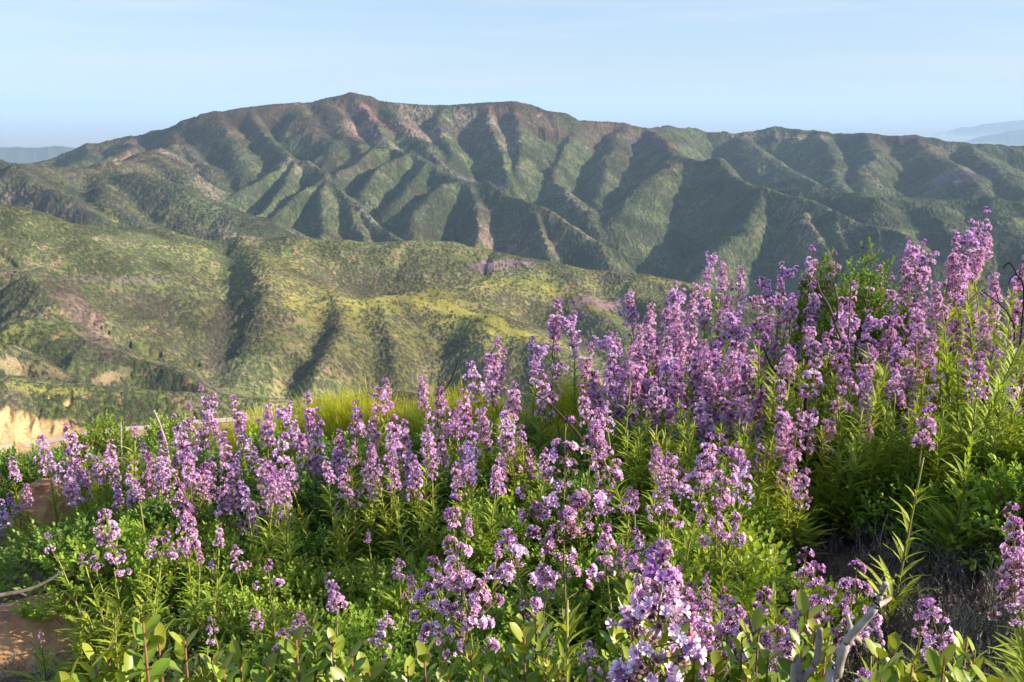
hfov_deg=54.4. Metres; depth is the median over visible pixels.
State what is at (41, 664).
flowering bush
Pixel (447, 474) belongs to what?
leafy shrub
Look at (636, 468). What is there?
narrow leaved bush
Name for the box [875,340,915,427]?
flowering bush
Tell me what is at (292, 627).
flowering bush
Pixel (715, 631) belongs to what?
flowering bush
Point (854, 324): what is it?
flowering bush
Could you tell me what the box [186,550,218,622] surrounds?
flowering bush
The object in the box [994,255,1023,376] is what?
flowering bush
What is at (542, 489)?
flowering bush
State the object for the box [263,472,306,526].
flowering bush
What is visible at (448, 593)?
flowering bush
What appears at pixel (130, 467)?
flowering bush
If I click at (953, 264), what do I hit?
flowering bush
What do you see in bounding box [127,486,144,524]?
flowering bush
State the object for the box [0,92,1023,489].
hills
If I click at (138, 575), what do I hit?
leafy shrub
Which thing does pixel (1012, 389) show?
flowering bush
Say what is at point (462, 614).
flowering bush
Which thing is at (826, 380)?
narrow leaved bush
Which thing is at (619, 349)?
flowering bush
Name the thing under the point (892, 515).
leafy shrub
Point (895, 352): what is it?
flowering bush
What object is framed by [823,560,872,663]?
flowering bush
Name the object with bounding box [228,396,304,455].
broom shrub
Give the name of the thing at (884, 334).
flowering bush
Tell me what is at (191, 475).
flowering bush
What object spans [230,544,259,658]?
flowering bush
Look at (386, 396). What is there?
flowering bush
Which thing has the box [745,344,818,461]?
narrow leaved bush
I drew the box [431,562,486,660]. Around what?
flowering bush
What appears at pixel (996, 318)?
narrow leaved bush
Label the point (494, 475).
flowering bush
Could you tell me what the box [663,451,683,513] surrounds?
flowering bush
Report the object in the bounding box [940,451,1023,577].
leafy shrub
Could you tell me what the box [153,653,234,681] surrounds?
leafy shrub
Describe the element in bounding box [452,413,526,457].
leafy shrub
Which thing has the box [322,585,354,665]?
flowering bush
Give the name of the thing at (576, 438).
leafy shrub
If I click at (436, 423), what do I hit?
broom shrub
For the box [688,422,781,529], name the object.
narrow leaved bush
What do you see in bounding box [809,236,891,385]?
leafy shrub
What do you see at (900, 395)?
flowering bush
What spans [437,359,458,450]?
dead branch
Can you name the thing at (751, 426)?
narrow leaved bush
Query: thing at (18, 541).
flowering bush
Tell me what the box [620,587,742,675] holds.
leafy shrub
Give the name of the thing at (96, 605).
flowering bush
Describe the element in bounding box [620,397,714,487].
narrow leaved bush
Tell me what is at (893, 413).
flowering bush
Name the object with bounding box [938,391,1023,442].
narrow leaved bush
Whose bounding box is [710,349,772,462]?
flowering bush
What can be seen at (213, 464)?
flowering bush
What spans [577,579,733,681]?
leaved shrub
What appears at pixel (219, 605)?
leafy shrub
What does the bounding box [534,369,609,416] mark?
broom shrub
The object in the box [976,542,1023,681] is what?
flowering bush
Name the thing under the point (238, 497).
flowering bush
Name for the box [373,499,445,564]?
leafy shrub
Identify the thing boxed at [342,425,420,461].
leafy shrub
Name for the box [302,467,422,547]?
leafy shrub
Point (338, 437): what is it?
flowering bush
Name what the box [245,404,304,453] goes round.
broom shrub
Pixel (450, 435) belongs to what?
flowering bush
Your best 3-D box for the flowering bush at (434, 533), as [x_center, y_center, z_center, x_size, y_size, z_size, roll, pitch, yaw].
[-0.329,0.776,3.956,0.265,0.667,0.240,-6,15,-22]
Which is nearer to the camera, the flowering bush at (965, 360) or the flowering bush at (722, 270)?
the flowering bush at (965, 360)
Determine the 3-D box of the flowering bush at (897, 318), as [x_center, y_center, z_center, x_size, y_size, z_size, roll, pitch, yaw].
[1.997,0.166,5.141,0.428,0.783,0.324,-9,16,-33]
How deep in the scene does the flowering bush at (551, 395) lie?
5.11 m
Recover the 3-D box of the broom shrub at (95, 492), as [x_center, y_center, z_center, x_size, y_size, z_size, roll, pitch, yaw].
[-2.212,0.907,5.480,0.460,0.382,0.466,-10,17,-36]
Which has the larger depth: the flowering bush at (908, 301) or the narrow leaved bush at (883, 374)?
the flowering bush at (908, 301)
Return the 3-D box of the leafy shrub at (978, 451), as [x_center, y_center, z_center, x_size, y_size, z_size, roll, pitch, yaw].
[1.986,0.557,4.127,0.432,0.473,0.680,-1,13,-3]
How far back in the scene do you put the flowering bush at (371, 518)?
4.30 m
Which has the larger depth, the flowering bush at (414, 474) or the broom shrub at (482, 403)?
the broom shrub at (482, 403)
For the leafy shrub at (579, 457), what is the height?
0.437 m
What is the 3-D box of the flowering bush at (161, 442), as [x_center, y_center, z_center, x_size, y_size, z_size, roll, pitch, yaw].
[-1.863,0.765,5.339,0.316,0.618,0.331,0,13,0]
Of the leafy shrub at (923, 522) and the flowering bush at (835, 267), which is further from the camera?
the flowering bush at (835, 267)
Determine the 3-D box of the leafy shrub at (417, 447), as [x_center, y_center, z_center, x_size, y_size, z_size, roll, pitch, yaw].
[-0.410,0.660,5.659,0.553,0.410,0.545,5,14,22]
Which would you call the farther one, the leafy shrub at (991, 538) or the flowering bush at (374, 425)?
the flowering bush at (374, 425)
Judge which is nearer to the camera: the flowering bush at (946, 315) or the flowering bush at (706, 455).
the flowering bush at (706, 455)
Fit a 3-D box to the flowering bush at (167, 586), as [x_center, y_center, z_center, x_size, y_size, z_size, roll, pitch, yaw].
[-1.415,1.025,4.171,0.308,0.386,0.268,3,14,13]
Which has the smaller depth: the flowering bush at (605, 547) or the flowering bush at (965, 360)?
the flowering bush at (605, 547)
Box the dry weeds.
[0,491,1023,681]
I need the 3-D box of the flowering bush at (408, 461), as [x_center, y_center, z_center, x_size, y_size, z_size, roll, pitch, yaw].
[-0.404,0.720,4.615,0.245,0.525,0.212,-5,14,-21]
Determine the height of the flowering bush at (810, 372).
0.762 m
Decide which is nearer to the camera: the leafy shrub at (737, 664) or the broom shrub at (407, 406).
the leafy shrub at (737, 664)
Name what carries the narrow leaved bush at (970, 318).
on the ground
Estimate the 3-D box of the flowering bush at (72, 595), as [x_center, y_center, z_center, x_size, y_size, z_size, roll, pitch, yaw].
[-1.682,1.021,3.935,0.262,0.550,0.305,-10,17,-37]
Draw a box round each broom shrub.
[0,463,44,513]
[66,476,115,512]
[204,408,280,453]
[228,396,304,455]
[230,405,281,430]
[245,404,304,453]
[261,387,350,438]
[293,386,367,427]
[300,415,354,446]
[310,383,392,437]
[323,379,417,443]
[365,402,408,442]
[391,389,432,432]
[396,388,466,442]
[398,399,450,444]
[415,407,465,439]
[426,376,490,411]
[428,376,508,435]
[451,392,506,419]
[483,392,530,426]
[516,406,562,447]
[527,384,595,435]
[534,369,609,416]
[537,420,576,452]
[539,407,584,456]
[547,381,612,432]
[553,388,642,432]
[789,381,843,430]
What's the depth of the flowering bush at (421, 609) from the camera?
3.44 m
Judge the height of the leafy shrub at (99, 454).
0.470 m
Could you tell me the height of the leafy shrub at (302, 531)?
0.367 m
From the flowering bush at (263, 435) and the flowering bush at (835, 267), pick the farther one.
the flowering bush at (835, 267)
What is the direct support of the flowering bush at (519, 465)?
on the ground
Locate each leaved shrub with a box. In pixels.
[54,614,214,681]
[199,639,279,681]
[279,613,385,681]
[389,636,496,681]
[486,608,566,681]
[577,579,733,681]
[717,607,782,681]
[776,589,836,681]
[859,632,938,681]
[925,631,1016,681]
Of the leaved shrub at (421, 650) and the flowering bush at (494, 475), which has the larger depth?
the flowering bush at (494, 475)
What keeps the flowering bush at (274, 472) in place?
on the ground
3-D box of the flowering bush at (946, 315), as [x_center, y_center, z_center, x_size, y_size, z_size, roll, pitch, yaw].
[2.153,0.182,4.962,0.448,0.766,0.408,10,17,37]
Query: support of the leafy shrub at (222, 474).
on the ground
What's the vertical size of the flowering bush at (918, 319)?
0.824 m
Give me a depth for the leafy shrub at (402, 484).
4.78 m
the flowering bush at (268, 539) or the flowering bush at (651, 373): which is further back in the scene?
the flowering bush at (651, 373)
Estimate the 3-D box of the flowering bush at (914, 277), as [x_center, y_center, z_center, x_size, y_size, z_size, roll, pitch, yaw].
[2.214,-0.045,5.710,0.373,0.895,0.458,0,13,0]
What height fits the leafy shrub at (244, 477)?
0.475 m
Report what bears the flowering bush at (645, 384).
on the ground
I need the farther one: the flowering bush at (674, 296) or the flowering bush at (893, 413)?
the flowering bush at (674, 296)
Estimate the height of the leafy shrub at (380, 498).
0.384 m
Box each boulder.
[0,589,105,678]
[6,478,78,553]
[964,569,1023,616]
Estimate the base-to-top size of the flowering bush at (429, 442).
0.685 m
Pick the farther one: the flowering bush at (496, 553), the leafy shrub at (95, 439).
the leafy shrub at (95, 439)
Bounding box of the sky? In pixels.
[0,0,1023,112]
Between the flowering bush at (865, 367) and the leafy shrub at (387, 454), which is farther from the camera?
the leafy shrub at (387, 454)
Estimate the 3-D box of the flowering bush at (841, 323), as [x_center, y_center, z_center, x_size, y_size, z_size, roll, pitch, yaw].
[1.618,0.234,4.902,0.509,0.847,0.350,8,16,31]
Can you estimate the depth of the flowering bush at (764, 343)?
5.33 m
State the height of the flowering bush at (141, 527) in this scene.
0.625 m
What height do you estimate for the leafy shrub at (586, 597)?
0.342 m
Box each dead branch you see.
[0,568,64,596]
[120,422,122,469]
[153,410,169,460]
[174,472,206,571]
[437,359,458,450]
[535,394,590,507]
[763,346,807,486]
[790,627,822,681]
[816,269,851,399]
[826,581,891,681]
[875,514,887,557]
[981,287,1014,395]
[1003,259,1023,398]
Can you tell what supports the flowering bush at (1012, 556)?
on the ground
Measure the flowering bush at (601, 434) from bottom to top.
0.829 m
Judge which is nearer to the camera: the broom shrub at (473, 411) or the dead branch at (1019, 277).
the dead branch at (1019, 277)
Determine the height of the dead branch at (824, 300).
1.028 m
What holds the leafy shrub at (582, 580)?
on the ground
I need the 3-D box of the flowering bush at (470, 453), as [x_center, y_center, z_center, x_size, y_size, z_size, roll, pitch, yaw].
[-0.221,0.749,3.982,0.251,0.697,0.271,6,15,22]
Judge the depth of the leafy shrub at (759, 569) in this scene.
3.31 m
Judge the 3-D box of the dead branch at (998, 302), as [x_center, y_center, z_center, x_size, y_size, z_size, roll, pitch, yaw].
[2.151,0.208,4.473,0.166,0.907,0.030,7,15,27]
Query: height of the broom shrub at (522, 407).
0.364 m
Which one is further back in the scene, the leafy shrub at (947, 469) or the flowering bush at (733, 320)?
the flowering bush at (733, 320)
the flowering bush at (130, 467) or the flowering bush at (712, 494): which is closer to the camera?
the flowering bush at (712, 494)
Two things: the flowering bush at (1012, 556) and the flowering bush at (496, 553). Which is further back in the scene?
the flowering bush at (496, 553)
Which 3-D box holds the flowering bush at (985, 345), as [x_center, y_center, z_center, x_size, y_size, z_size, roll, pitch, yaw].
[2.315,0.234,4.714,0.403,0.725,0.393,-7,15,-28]
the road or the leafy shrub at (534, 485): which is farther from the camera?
the road
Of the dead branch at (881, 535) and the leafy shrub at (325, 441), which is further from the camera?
the leafy shrub at (325, 441)
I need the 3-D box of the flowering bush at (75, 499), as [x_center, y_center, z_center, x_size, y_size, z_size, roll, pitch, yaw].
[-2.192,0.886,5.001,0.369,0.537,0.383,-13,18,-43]
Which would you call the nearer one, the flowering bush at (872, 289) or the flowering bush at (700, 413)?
the flowering bush at (700, 413)
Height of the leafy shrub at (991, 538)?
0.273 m
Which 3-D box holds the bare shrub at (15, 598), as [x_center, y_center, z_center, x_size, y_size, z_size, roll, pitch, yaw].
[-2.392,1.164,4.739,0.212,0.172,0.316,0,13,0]
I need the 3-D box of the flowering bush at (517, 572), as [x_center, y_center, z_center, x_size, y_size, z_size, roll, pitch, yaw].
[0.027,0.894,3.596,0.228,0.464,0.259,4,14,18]
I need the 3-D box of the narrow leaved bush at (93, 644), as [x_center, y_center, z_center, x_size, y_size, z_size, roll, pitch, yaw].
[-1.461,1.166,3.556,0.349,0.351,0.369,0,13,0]
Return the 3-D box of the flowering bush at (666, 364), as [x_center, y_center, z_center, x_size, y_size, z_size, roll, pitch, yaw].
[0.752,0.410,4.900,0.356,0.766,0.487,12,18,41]
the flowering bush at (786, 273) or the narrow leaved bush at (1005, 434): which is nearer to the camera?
the narrow leaved bush at (1005, 434)
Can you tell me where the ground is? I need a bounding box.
[0,320,1023,681]
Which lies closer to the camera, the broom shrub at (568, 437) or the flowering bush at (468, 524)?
the flowering bush at (468, 524)
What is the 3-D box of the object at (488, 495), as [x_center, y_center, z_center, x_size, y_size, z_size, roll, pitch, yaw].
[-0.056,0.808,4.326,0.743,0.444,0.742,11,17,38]
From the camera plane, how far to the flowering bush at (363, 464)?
4.67 m
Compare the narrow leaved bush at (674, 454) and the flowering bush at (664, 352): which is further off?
the flowering bush at (664, 352)
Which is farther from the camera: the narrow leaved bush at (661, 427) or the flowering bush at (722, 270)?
the flowering bush at (722, 270)
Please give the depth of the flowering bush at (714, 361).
4.95 m
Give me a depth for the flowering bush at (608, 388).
4.82 m
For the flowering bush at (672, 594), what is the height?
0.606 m
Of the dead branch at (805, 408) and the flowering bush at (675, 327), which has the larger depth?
the flowering bush at (675, 327)
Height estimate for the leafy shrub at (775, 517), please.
0.536 m
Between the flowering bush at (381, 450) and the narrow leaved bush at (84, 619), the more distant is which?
the flowering bush at (381, 450)
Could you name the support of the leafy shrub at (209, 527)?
on the ground
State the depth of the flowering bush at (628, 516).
3.77 m
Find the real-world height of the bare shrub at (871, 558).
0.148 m
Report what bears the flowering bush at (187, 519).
on the ground
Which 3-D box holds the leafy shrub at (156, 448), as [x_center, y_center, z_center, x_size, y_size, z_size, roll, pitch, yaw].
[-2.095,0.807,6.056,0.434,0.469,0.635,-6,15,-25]
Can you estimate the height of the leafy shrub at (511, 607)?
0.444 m
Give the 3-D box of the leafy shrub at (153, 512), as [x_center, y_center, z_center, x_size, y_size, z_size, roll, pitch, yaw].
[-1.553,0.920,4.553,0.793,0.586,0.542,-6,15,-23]
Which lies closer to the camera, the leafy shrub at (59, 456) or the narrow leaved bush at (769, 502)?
the narrow leaved bush at (769, 502)
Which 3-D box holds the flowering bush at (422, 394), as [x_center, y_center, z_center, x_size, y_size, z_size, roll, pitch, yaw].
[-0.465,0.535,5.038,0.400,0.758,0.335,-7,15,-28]
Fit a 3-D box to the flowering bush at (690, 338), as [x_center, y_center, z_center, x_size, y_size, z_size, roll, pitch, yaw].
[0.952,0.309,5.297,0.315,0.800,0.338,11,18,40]
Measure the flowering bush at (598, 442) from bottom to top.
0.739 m
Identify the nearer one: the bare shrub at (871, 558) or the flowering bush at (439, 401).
the bare shrub at (871, 558)
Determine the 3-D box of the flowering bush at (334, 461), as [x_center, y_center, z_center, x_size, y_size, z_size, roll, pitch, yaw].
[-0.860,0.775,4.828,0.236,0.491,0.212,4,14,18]
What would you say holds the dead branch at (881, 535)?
on the ground
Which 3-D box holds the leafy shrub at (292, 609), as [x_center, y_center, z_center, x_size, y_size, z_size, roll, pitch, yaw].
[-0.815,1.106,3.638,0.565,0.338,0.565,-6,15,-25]
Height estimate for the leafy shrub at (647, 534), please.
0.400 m
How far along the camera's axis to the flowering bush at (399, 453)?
4.74 m
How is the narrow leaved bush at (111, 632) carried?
on the ground
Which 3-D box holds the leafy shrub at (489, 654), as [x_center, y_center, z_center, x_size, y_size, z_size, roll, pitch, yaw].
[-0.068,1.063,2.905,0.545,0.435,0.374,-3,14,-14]
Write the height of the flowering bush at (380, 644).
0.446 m
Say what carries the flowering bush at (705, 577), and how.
on the ground
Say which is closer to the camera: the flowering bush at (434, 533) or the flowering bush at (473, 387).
the flowering bush at (434, 533)
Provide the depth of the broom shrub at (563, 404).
6.06 m
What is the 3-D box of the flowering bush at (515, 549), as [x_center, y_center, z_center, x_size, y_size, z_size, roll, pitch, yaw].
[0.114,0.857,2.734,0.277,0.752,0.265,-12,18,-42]
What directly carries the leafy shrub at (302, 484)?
on the ground
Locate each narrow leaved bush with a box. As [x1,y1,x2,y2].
[29,604,165,681]
[47,616,130,681]
[51,592,181,681]
[79,596,184,678]
[245,504,320,597]
[320,448,365,487]
[467,411,520,488]
[496,426,538,492]
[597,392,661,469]
[612,424,693,517]
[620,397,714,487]
[626,419,700,515]
[643,405,686,474]
[654,435,695,495]
[660,407,730,475]
[664,420,733,509]
[676,417,766,495]
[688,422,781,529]
[707,461,786,585]
[722,421,784,524]
[725,570,799,661]
[727,370,819,487]
[727,611,845,681]
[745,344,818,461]
[767,356,843,488]
[784,352,848,448]
[793,409,893,542]
[809,394,906,530]
[827,359,893,482]
[839,404,936,524]
[854,343,963,438]
[872,405,922,460]
[875,396,960,533]
[891,403,958,529]
[897,417,967,454]
[924,310,1023,454]
[924,397,1015,479]
[937,288,1023,432]
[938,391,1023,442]
[939,381,1023,498]
[944,345,1023,442]
[963,394,1022,433]
[966,282,1023,417]
[971,401,1023,483]
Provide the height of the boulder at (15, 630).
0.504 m
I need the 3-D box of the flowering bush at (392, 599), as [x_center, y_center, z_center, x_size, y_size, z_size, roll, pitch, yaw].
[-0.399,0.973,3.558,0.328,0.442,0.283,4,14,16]
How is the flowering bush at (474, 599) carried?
on the ground
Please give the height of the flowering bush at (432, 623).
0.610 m
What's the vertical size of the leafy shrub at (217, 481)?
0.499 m
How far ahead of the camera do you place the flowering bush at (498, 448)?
4.60 m
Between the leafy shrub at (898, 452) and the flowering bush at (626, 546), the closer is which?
the flowering bush at (626, 546)
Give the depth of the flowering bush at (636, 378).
4.95 m
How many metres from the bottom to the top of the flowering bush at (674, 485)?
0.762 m
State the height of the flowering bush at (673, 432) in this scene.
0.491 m
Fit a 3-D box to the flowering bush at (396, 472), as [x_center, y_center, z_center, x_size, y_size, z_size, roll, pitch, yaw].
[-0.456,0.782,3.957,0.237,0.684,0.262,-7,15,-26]
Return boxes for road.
[0,415,297,449]
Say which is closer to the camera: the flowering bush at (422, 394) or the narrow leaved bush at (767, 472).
the narrow leaved bush at (767, 472)
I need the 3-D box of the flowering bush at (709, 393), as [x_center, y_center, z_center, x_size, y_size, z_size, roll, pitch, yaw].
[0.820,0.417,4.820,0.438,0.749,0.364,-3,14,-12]
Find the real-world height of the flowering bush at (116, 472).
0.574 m
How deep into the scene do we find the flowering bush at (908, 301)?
5.57 m
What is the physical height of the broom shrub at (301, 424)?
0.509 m
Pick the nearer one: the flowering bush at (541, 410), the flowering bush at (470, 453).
the flowering bush at (470, 453)
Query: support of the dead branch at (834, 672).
on the ground
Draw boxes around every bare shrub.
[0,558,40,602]
[854,526,914,578]
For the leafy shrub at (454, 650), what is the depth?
3.14 m
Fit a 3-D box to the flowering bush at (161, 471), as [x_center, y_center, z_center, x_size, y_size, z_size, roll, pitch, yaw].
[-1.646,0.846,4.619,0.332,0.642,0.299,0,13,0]
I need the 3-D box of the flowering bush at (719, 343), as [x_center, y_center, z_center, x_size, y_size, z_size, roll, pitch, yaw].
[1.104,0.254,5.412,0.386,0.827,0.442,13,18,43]
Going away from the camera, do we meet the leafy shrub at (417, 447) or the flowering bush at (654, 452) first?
the flowering bush at (654, 452)
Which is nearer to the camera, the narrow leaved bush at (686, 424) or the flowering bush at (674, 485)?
the flowering bush at (674, 485)
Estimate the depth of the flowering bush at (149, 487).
4.91 m
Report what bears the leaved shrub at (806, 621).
on the ground
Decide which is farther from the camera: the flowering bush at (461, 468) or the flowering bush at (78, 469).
the flowering bush at (78, 469)
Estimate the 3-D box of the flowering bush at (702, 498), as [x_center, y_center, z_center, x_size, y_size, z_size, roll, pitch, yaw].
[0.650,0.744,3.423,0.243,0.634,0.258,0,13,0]
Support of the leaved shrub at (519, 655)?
on the ground
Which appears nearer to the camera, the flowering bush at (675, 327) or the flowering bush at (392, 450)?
the flowering bush at (392, 450)
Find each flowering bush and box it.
[0,456,33,551]
[0,483,52,569]
[4,632,66,681]
[23,434,92,539]
[44,425,96,527]
[44,532,123,655]
[62,464,93,532]
[66,553,110,660]
[73,456,104,524]
[85,451,114,537]
[87,439,118,525]
[88,552,130,636]
[93,508,177,673]
[109,466,125,520]
[111,473,141,576]
[117,422,151,530]
[124,461,139,492]
[127,479,166,598]
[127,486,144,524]
[131,536,161,622]
[133,545,183,616]
[139,443,148,480]
[141,426,197,523]
[142,471,158,498]
[142,475,171,503]
[149,457,175,521]
[150,466,168,520]
[156,429,173,462]
[168,481,186,539]
[170,402,210,484]
[170,453,204,544]
[171,456,183,487]
[172,501,255,668]
[181,458,189,494]
[182,461,218,516]
[182,525,222,610]
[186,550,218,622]
[191,559,238,627]
[192,468,214,525]
[193,461,237,520]
[193,625,221,676]
[197,467,212,511]
[198,386,234,476]
[198,616,251,662]
[207,455,242,512]
[214,476,258,575]
[216,467,240,518]
[218,437,247,519]
[230,395,276,491]
[230,475,285,616]
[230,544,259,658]
[231,483,293,538]
[237,480,283,609]
[244,432,290,491]
[244,608,281,671]
[246,558,311,670]
[247,412,276,474]
[253,458,280,543]
[255,459,284,526]
[256,465,282,537]
[258,628,288,677]
[262,473,302,567]
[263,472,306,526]
[269,469,308,604]
[273,507,302,599]
[275,401,302,480]
[275,620,299,681]
[284,459,339,566]
[295,392,321,474]
[296,572,361,681]
[301,420,347,484]
[302,434,312,456]
[311,454,327,498]
[315,456,376,581]
[316,465,365,567]
[322,504,356,579]
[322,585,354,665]
[325,488,389,560]
[328,453,339,500]
[331,407,381,492]
[331,441,377,563]
[333,429,342,450]
[344,399,382,491]
[349,460,379,549]
[349,469,398,569]
[355,443,410,569]
[356,530,392,627]
[357,558,416,638]
[358,460,381,531]
[360,443,376,495]
[364,385,391,476]
[367,624,404,681]
[371,439,411,564]
[373,610,400,646]
[376,414,407,534]
[377,378,402,470]
[377,418,413,490]
[377,460,421,609]
[387,375,443,478]
[387,462,441,569]
[387,580,428,631]
[394,427,408,480]
[395,572,440,636]
[400,465,415,545]
[401,444,424,496]
[404,428,441,550]
[407,454,445,566]
[409,582,463,681]
[410,453,450,605]
[412,548,473,650]
[417,555,459,678]
[419,424,441,500]
[420,431,481,546]
[422,607,484,681]
[428,435,453,544]
[428,440,479,574]
[431,386,460,471]
[431,494,523,678]
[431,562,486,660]
[433,413,456,453]
[433,513,484,616]
[441,461,469,553]
[447,407,461,495]
[454,388,474,456]
[455,415,474,455]
[457,451,498,571]
[461,459,509,603]
[461,540,507,644]
[462,361,497,453]
[471,405,512,472]
[472,458,512,604]
[473,380,527,466]
[480,534,534,618]
[481,337,503,445]
[485,596,547,660]
[487,528,564,678]
[488,421,517,479]
[489,348,506,440]
[490,460,509,510]
[493,430,504,465]
[496,411,526,506]
[496,431,538,493]
[497,406,511,451]
[499,447,557,558]
[512,424,532,502]
[515,415,623,681]
[517,297,564,433]
[519,340,550,465]
[519,569,571,681]
[524,373,556,469]
[529,623,553,653]
[539,345,598,471]
[539,407,606,575]
[549,342,606,463]
[554,310,582,434]
[569,502,596,562]
[575,370,605,441]
[576,389,642,542]
[576,640,602,681]
[586,489,635,633]
[588,365,628,437]
[588,424,651,550]
[589,523,705,678]
[591,331,641,413]
[593,489,632,614]
[596,432,716,660]
[597,377,640,448]
[597,549,670,669]
[598,401,627,509]
[601,355,642,474]
[603,324,656,424]
[604,547,706,681]
[612,333,642,410]
[615,334,685,430]
[615,345,645,434]
[615,377,688,455]
[616,289,643,415]
[618,487,633,544]
[619,490,651,576]
[630,443,667,538]
[632,447,693,554]
[634,348,680,429]
[637,303,701,421]
[639,364,727,445]
[639,457,683,625]
[640,300,688,416]
[641,292,702,414]
[641,336,665,417]
[643,281,688,409]
[645,348,692,454]
[647,565,729,681]
[648,352,717,450]
[648,488,664,539]
[654,472,697,589]
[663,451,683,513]
[668,320,688,397]
[668,387,714,498]
[669,581,703,641]
[670,422,680,448]
[678,585,799,681]
[680,272,745,412]
[680,323,710,439]
[682,259,728,393]
[684,339,744,442]
[684,422,711,484]
[684,598,751,681]
[688,473,719,590]
[690,602,710,677]
[695,446,746,676]
[697,309,751,439]
[697,337,791,458]
[699,571,720,656]
[701,251,733,393]
[701,460,759,591]
[701,596,732,676]
[702,394,765,470]
[702,463,725,565]
[709,351,726,438]
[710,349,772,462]
[713,295,729,371]
[715,380,765,465]
[716,433,733,474]
[723,304,780,443]
[723,357,746,445]
[726,266,772,377]
[726,517,751,601]
[729,306,757,396]
[729,385,838,563]
[742,279,797,403]
[747,297,796,436]
[755,277,803,393]
[755,344,796,509]
[756,323,774,424]
[759,245,818,386]
[760,348,814,505]
[767,389,841,567]
[771,280,821,412]
[772,356,858,509]
[772,547,871,681]
[802,313,860,432]
[806,250,840,395]
[806,304,878,434]
[817,280,884,412]
[817,332,842,435]
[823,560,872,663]
[830,338,868,426]
[833,373,885,470]
[836,346,876,448]
[846,275,903,404]
[847,606,884,681]
[851,309,932,411]
[852,281,881,401]
[852,366,917,458]
[854,402,943,631]
[872,363,907,532]
[874,321,896,394]
[875,257,932,378]
[875,297,922,406]
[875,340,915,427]
[881,337,917,431]
[884,333,938,464]
[886,293,945,405]
[888,239,957,400]
[888,289,912,397]
[894,359,968,437]
[897,236,996,393]
[897,611,934,677]
[898,240,965,369]
[900,351,1003,566]
[901,253,995,385]
[909,302,929,424]
[909,303,985,415]
[913,299,986,419]
[916,501,1023,681]
[918,279,944,405]
[921,272,964,397]
[925,231,989,368]
[939,206,992,360]
[951,348,972,414]
[953,270,1003,400]
[968,315,1023,418]
[969,279,1022,386]
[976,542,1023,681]
[979,344,999,418]
[989,334,1023,421]
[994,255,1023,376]
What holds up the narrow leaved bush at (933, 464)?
on the ground
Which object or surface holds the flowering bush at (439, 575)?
on the ground
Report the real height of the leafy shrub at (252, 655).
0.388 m
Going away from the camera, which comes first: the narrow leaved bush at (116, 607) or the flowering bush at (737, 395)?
the narrow leaved bush at (116, 607)
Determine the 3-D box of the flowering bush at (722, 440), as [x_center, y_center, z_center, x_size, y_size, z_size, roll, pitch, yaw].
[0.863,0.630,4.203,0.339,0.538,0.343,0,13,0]
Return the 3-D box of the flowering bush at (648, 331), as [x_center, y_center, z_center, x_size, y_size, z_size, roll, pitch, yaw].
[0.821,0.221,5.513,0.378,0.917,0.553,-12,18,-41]
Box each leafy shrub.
[0,440,93,510]
[0,441,47,511]
[0,512,126,613]
[10,510,217,627]
[52,481,150,580]
[53,410,154,478]
[57,444,128,500]
[83,483,247,595]
[96,448,196,518]
[103,506,248,609]
[112,541,225,632]
[129,410,204,461]
[131,609,241,676]
[132,439,189,485]
[142,461,222,524]
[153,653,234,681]
[165,516,270,628]
[170,429,229,469]
[170,442,223,474]
[171,584,268,660]
[177,553,283,639]
[197,458,288,525]
[202,479,260,524]
[209,444,279,513]
[214,630,331,681]
[217,594,335,671]
[227,490,348,547]
[227,552,364,634]
[230,420,311,476]
[233,519,336,585]
[246,465,342,535]
[250,635,359,681]
[263,522,371,603]
[274,595,447,681]
[275,463,355,534]
[278,430,348,468]
[283,451,326,479]
[293,488,357,558]
[298,440,399,494]
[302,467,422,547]
[311,554,425,630]
[315,429,400,475]
[326,636,451,681]
[333,552,502,633]
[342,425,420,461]
[343,481,404,535]
[351,439,412,471]
[354,465,433,519]
[354,619,446,672]
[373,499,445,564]
[374,449,493,555]
[397,619,505,681]
[402,422,474,466]
[405,554,518,620]
[407,444,462,473]
[410,598,525,665]
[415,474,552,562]
[422,630,533,681]
[434,496,539,618]
[438,451,526,540]
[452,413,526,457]
[459,438,526,478]
[470,582,599,658]
[476,411,566,461]
[478,530,603,627]
[489,629,608,681]
[490,446,562,493]
[490,455,593,562]
[524,556,617,643]
[525,470,646,570]
[526,581,640,678]
[531,511,665,594]
[537,460,652,549]
[542,409,645,473]
[542,531,689,662]
[544,440,623,482]
[577,638,636,680]
[587,411,715,456]
[589,508,840,653]
[590,481,692,544]
[597,437,647,473]
[610,507,741,579]
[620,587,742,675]
[621,634,777,681]
[628,538,739,605]
[639,461,800,577]
[685,585,795,679]
[706,653,781,680]
[723,528,801,603]
[769,575,854,634]
[780,442,856,492]
[788,247,847,394]
[793,575,877,668]
[800,257,889,396]
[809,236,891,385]
[838,455,990,539]
[840,255,911,404]
[868,488,953,549]
[875,444,917,473]
[887,453,1023,542]
[890,455,984,505]
[906,528,966,570]
[911,496,989,559]
[922,489,1023,565]
[933,531,993,573]
[935,471,1023,553]
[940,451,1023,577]
[946,434,1023,483]
[950,425,1023,478]
[956,410,1023,480]
[970,481,1023,549]
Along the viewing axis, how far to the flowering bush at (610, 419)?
4.16 m
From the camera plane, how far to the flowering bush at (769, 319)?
5.35 m
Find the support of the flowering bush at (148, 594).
on the ground
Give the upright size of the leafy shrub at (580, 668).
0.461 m
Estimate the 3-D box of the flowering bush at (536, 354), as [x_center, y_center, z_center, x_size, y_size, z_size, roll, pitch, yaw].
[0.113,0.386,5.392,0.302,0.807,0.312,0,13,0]
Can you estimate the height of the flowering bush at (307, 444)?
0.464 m
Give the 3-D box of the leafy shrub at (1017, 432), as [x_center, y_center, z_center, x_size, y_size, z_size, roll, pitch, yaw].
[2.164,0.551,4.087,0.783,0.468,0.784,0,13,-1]

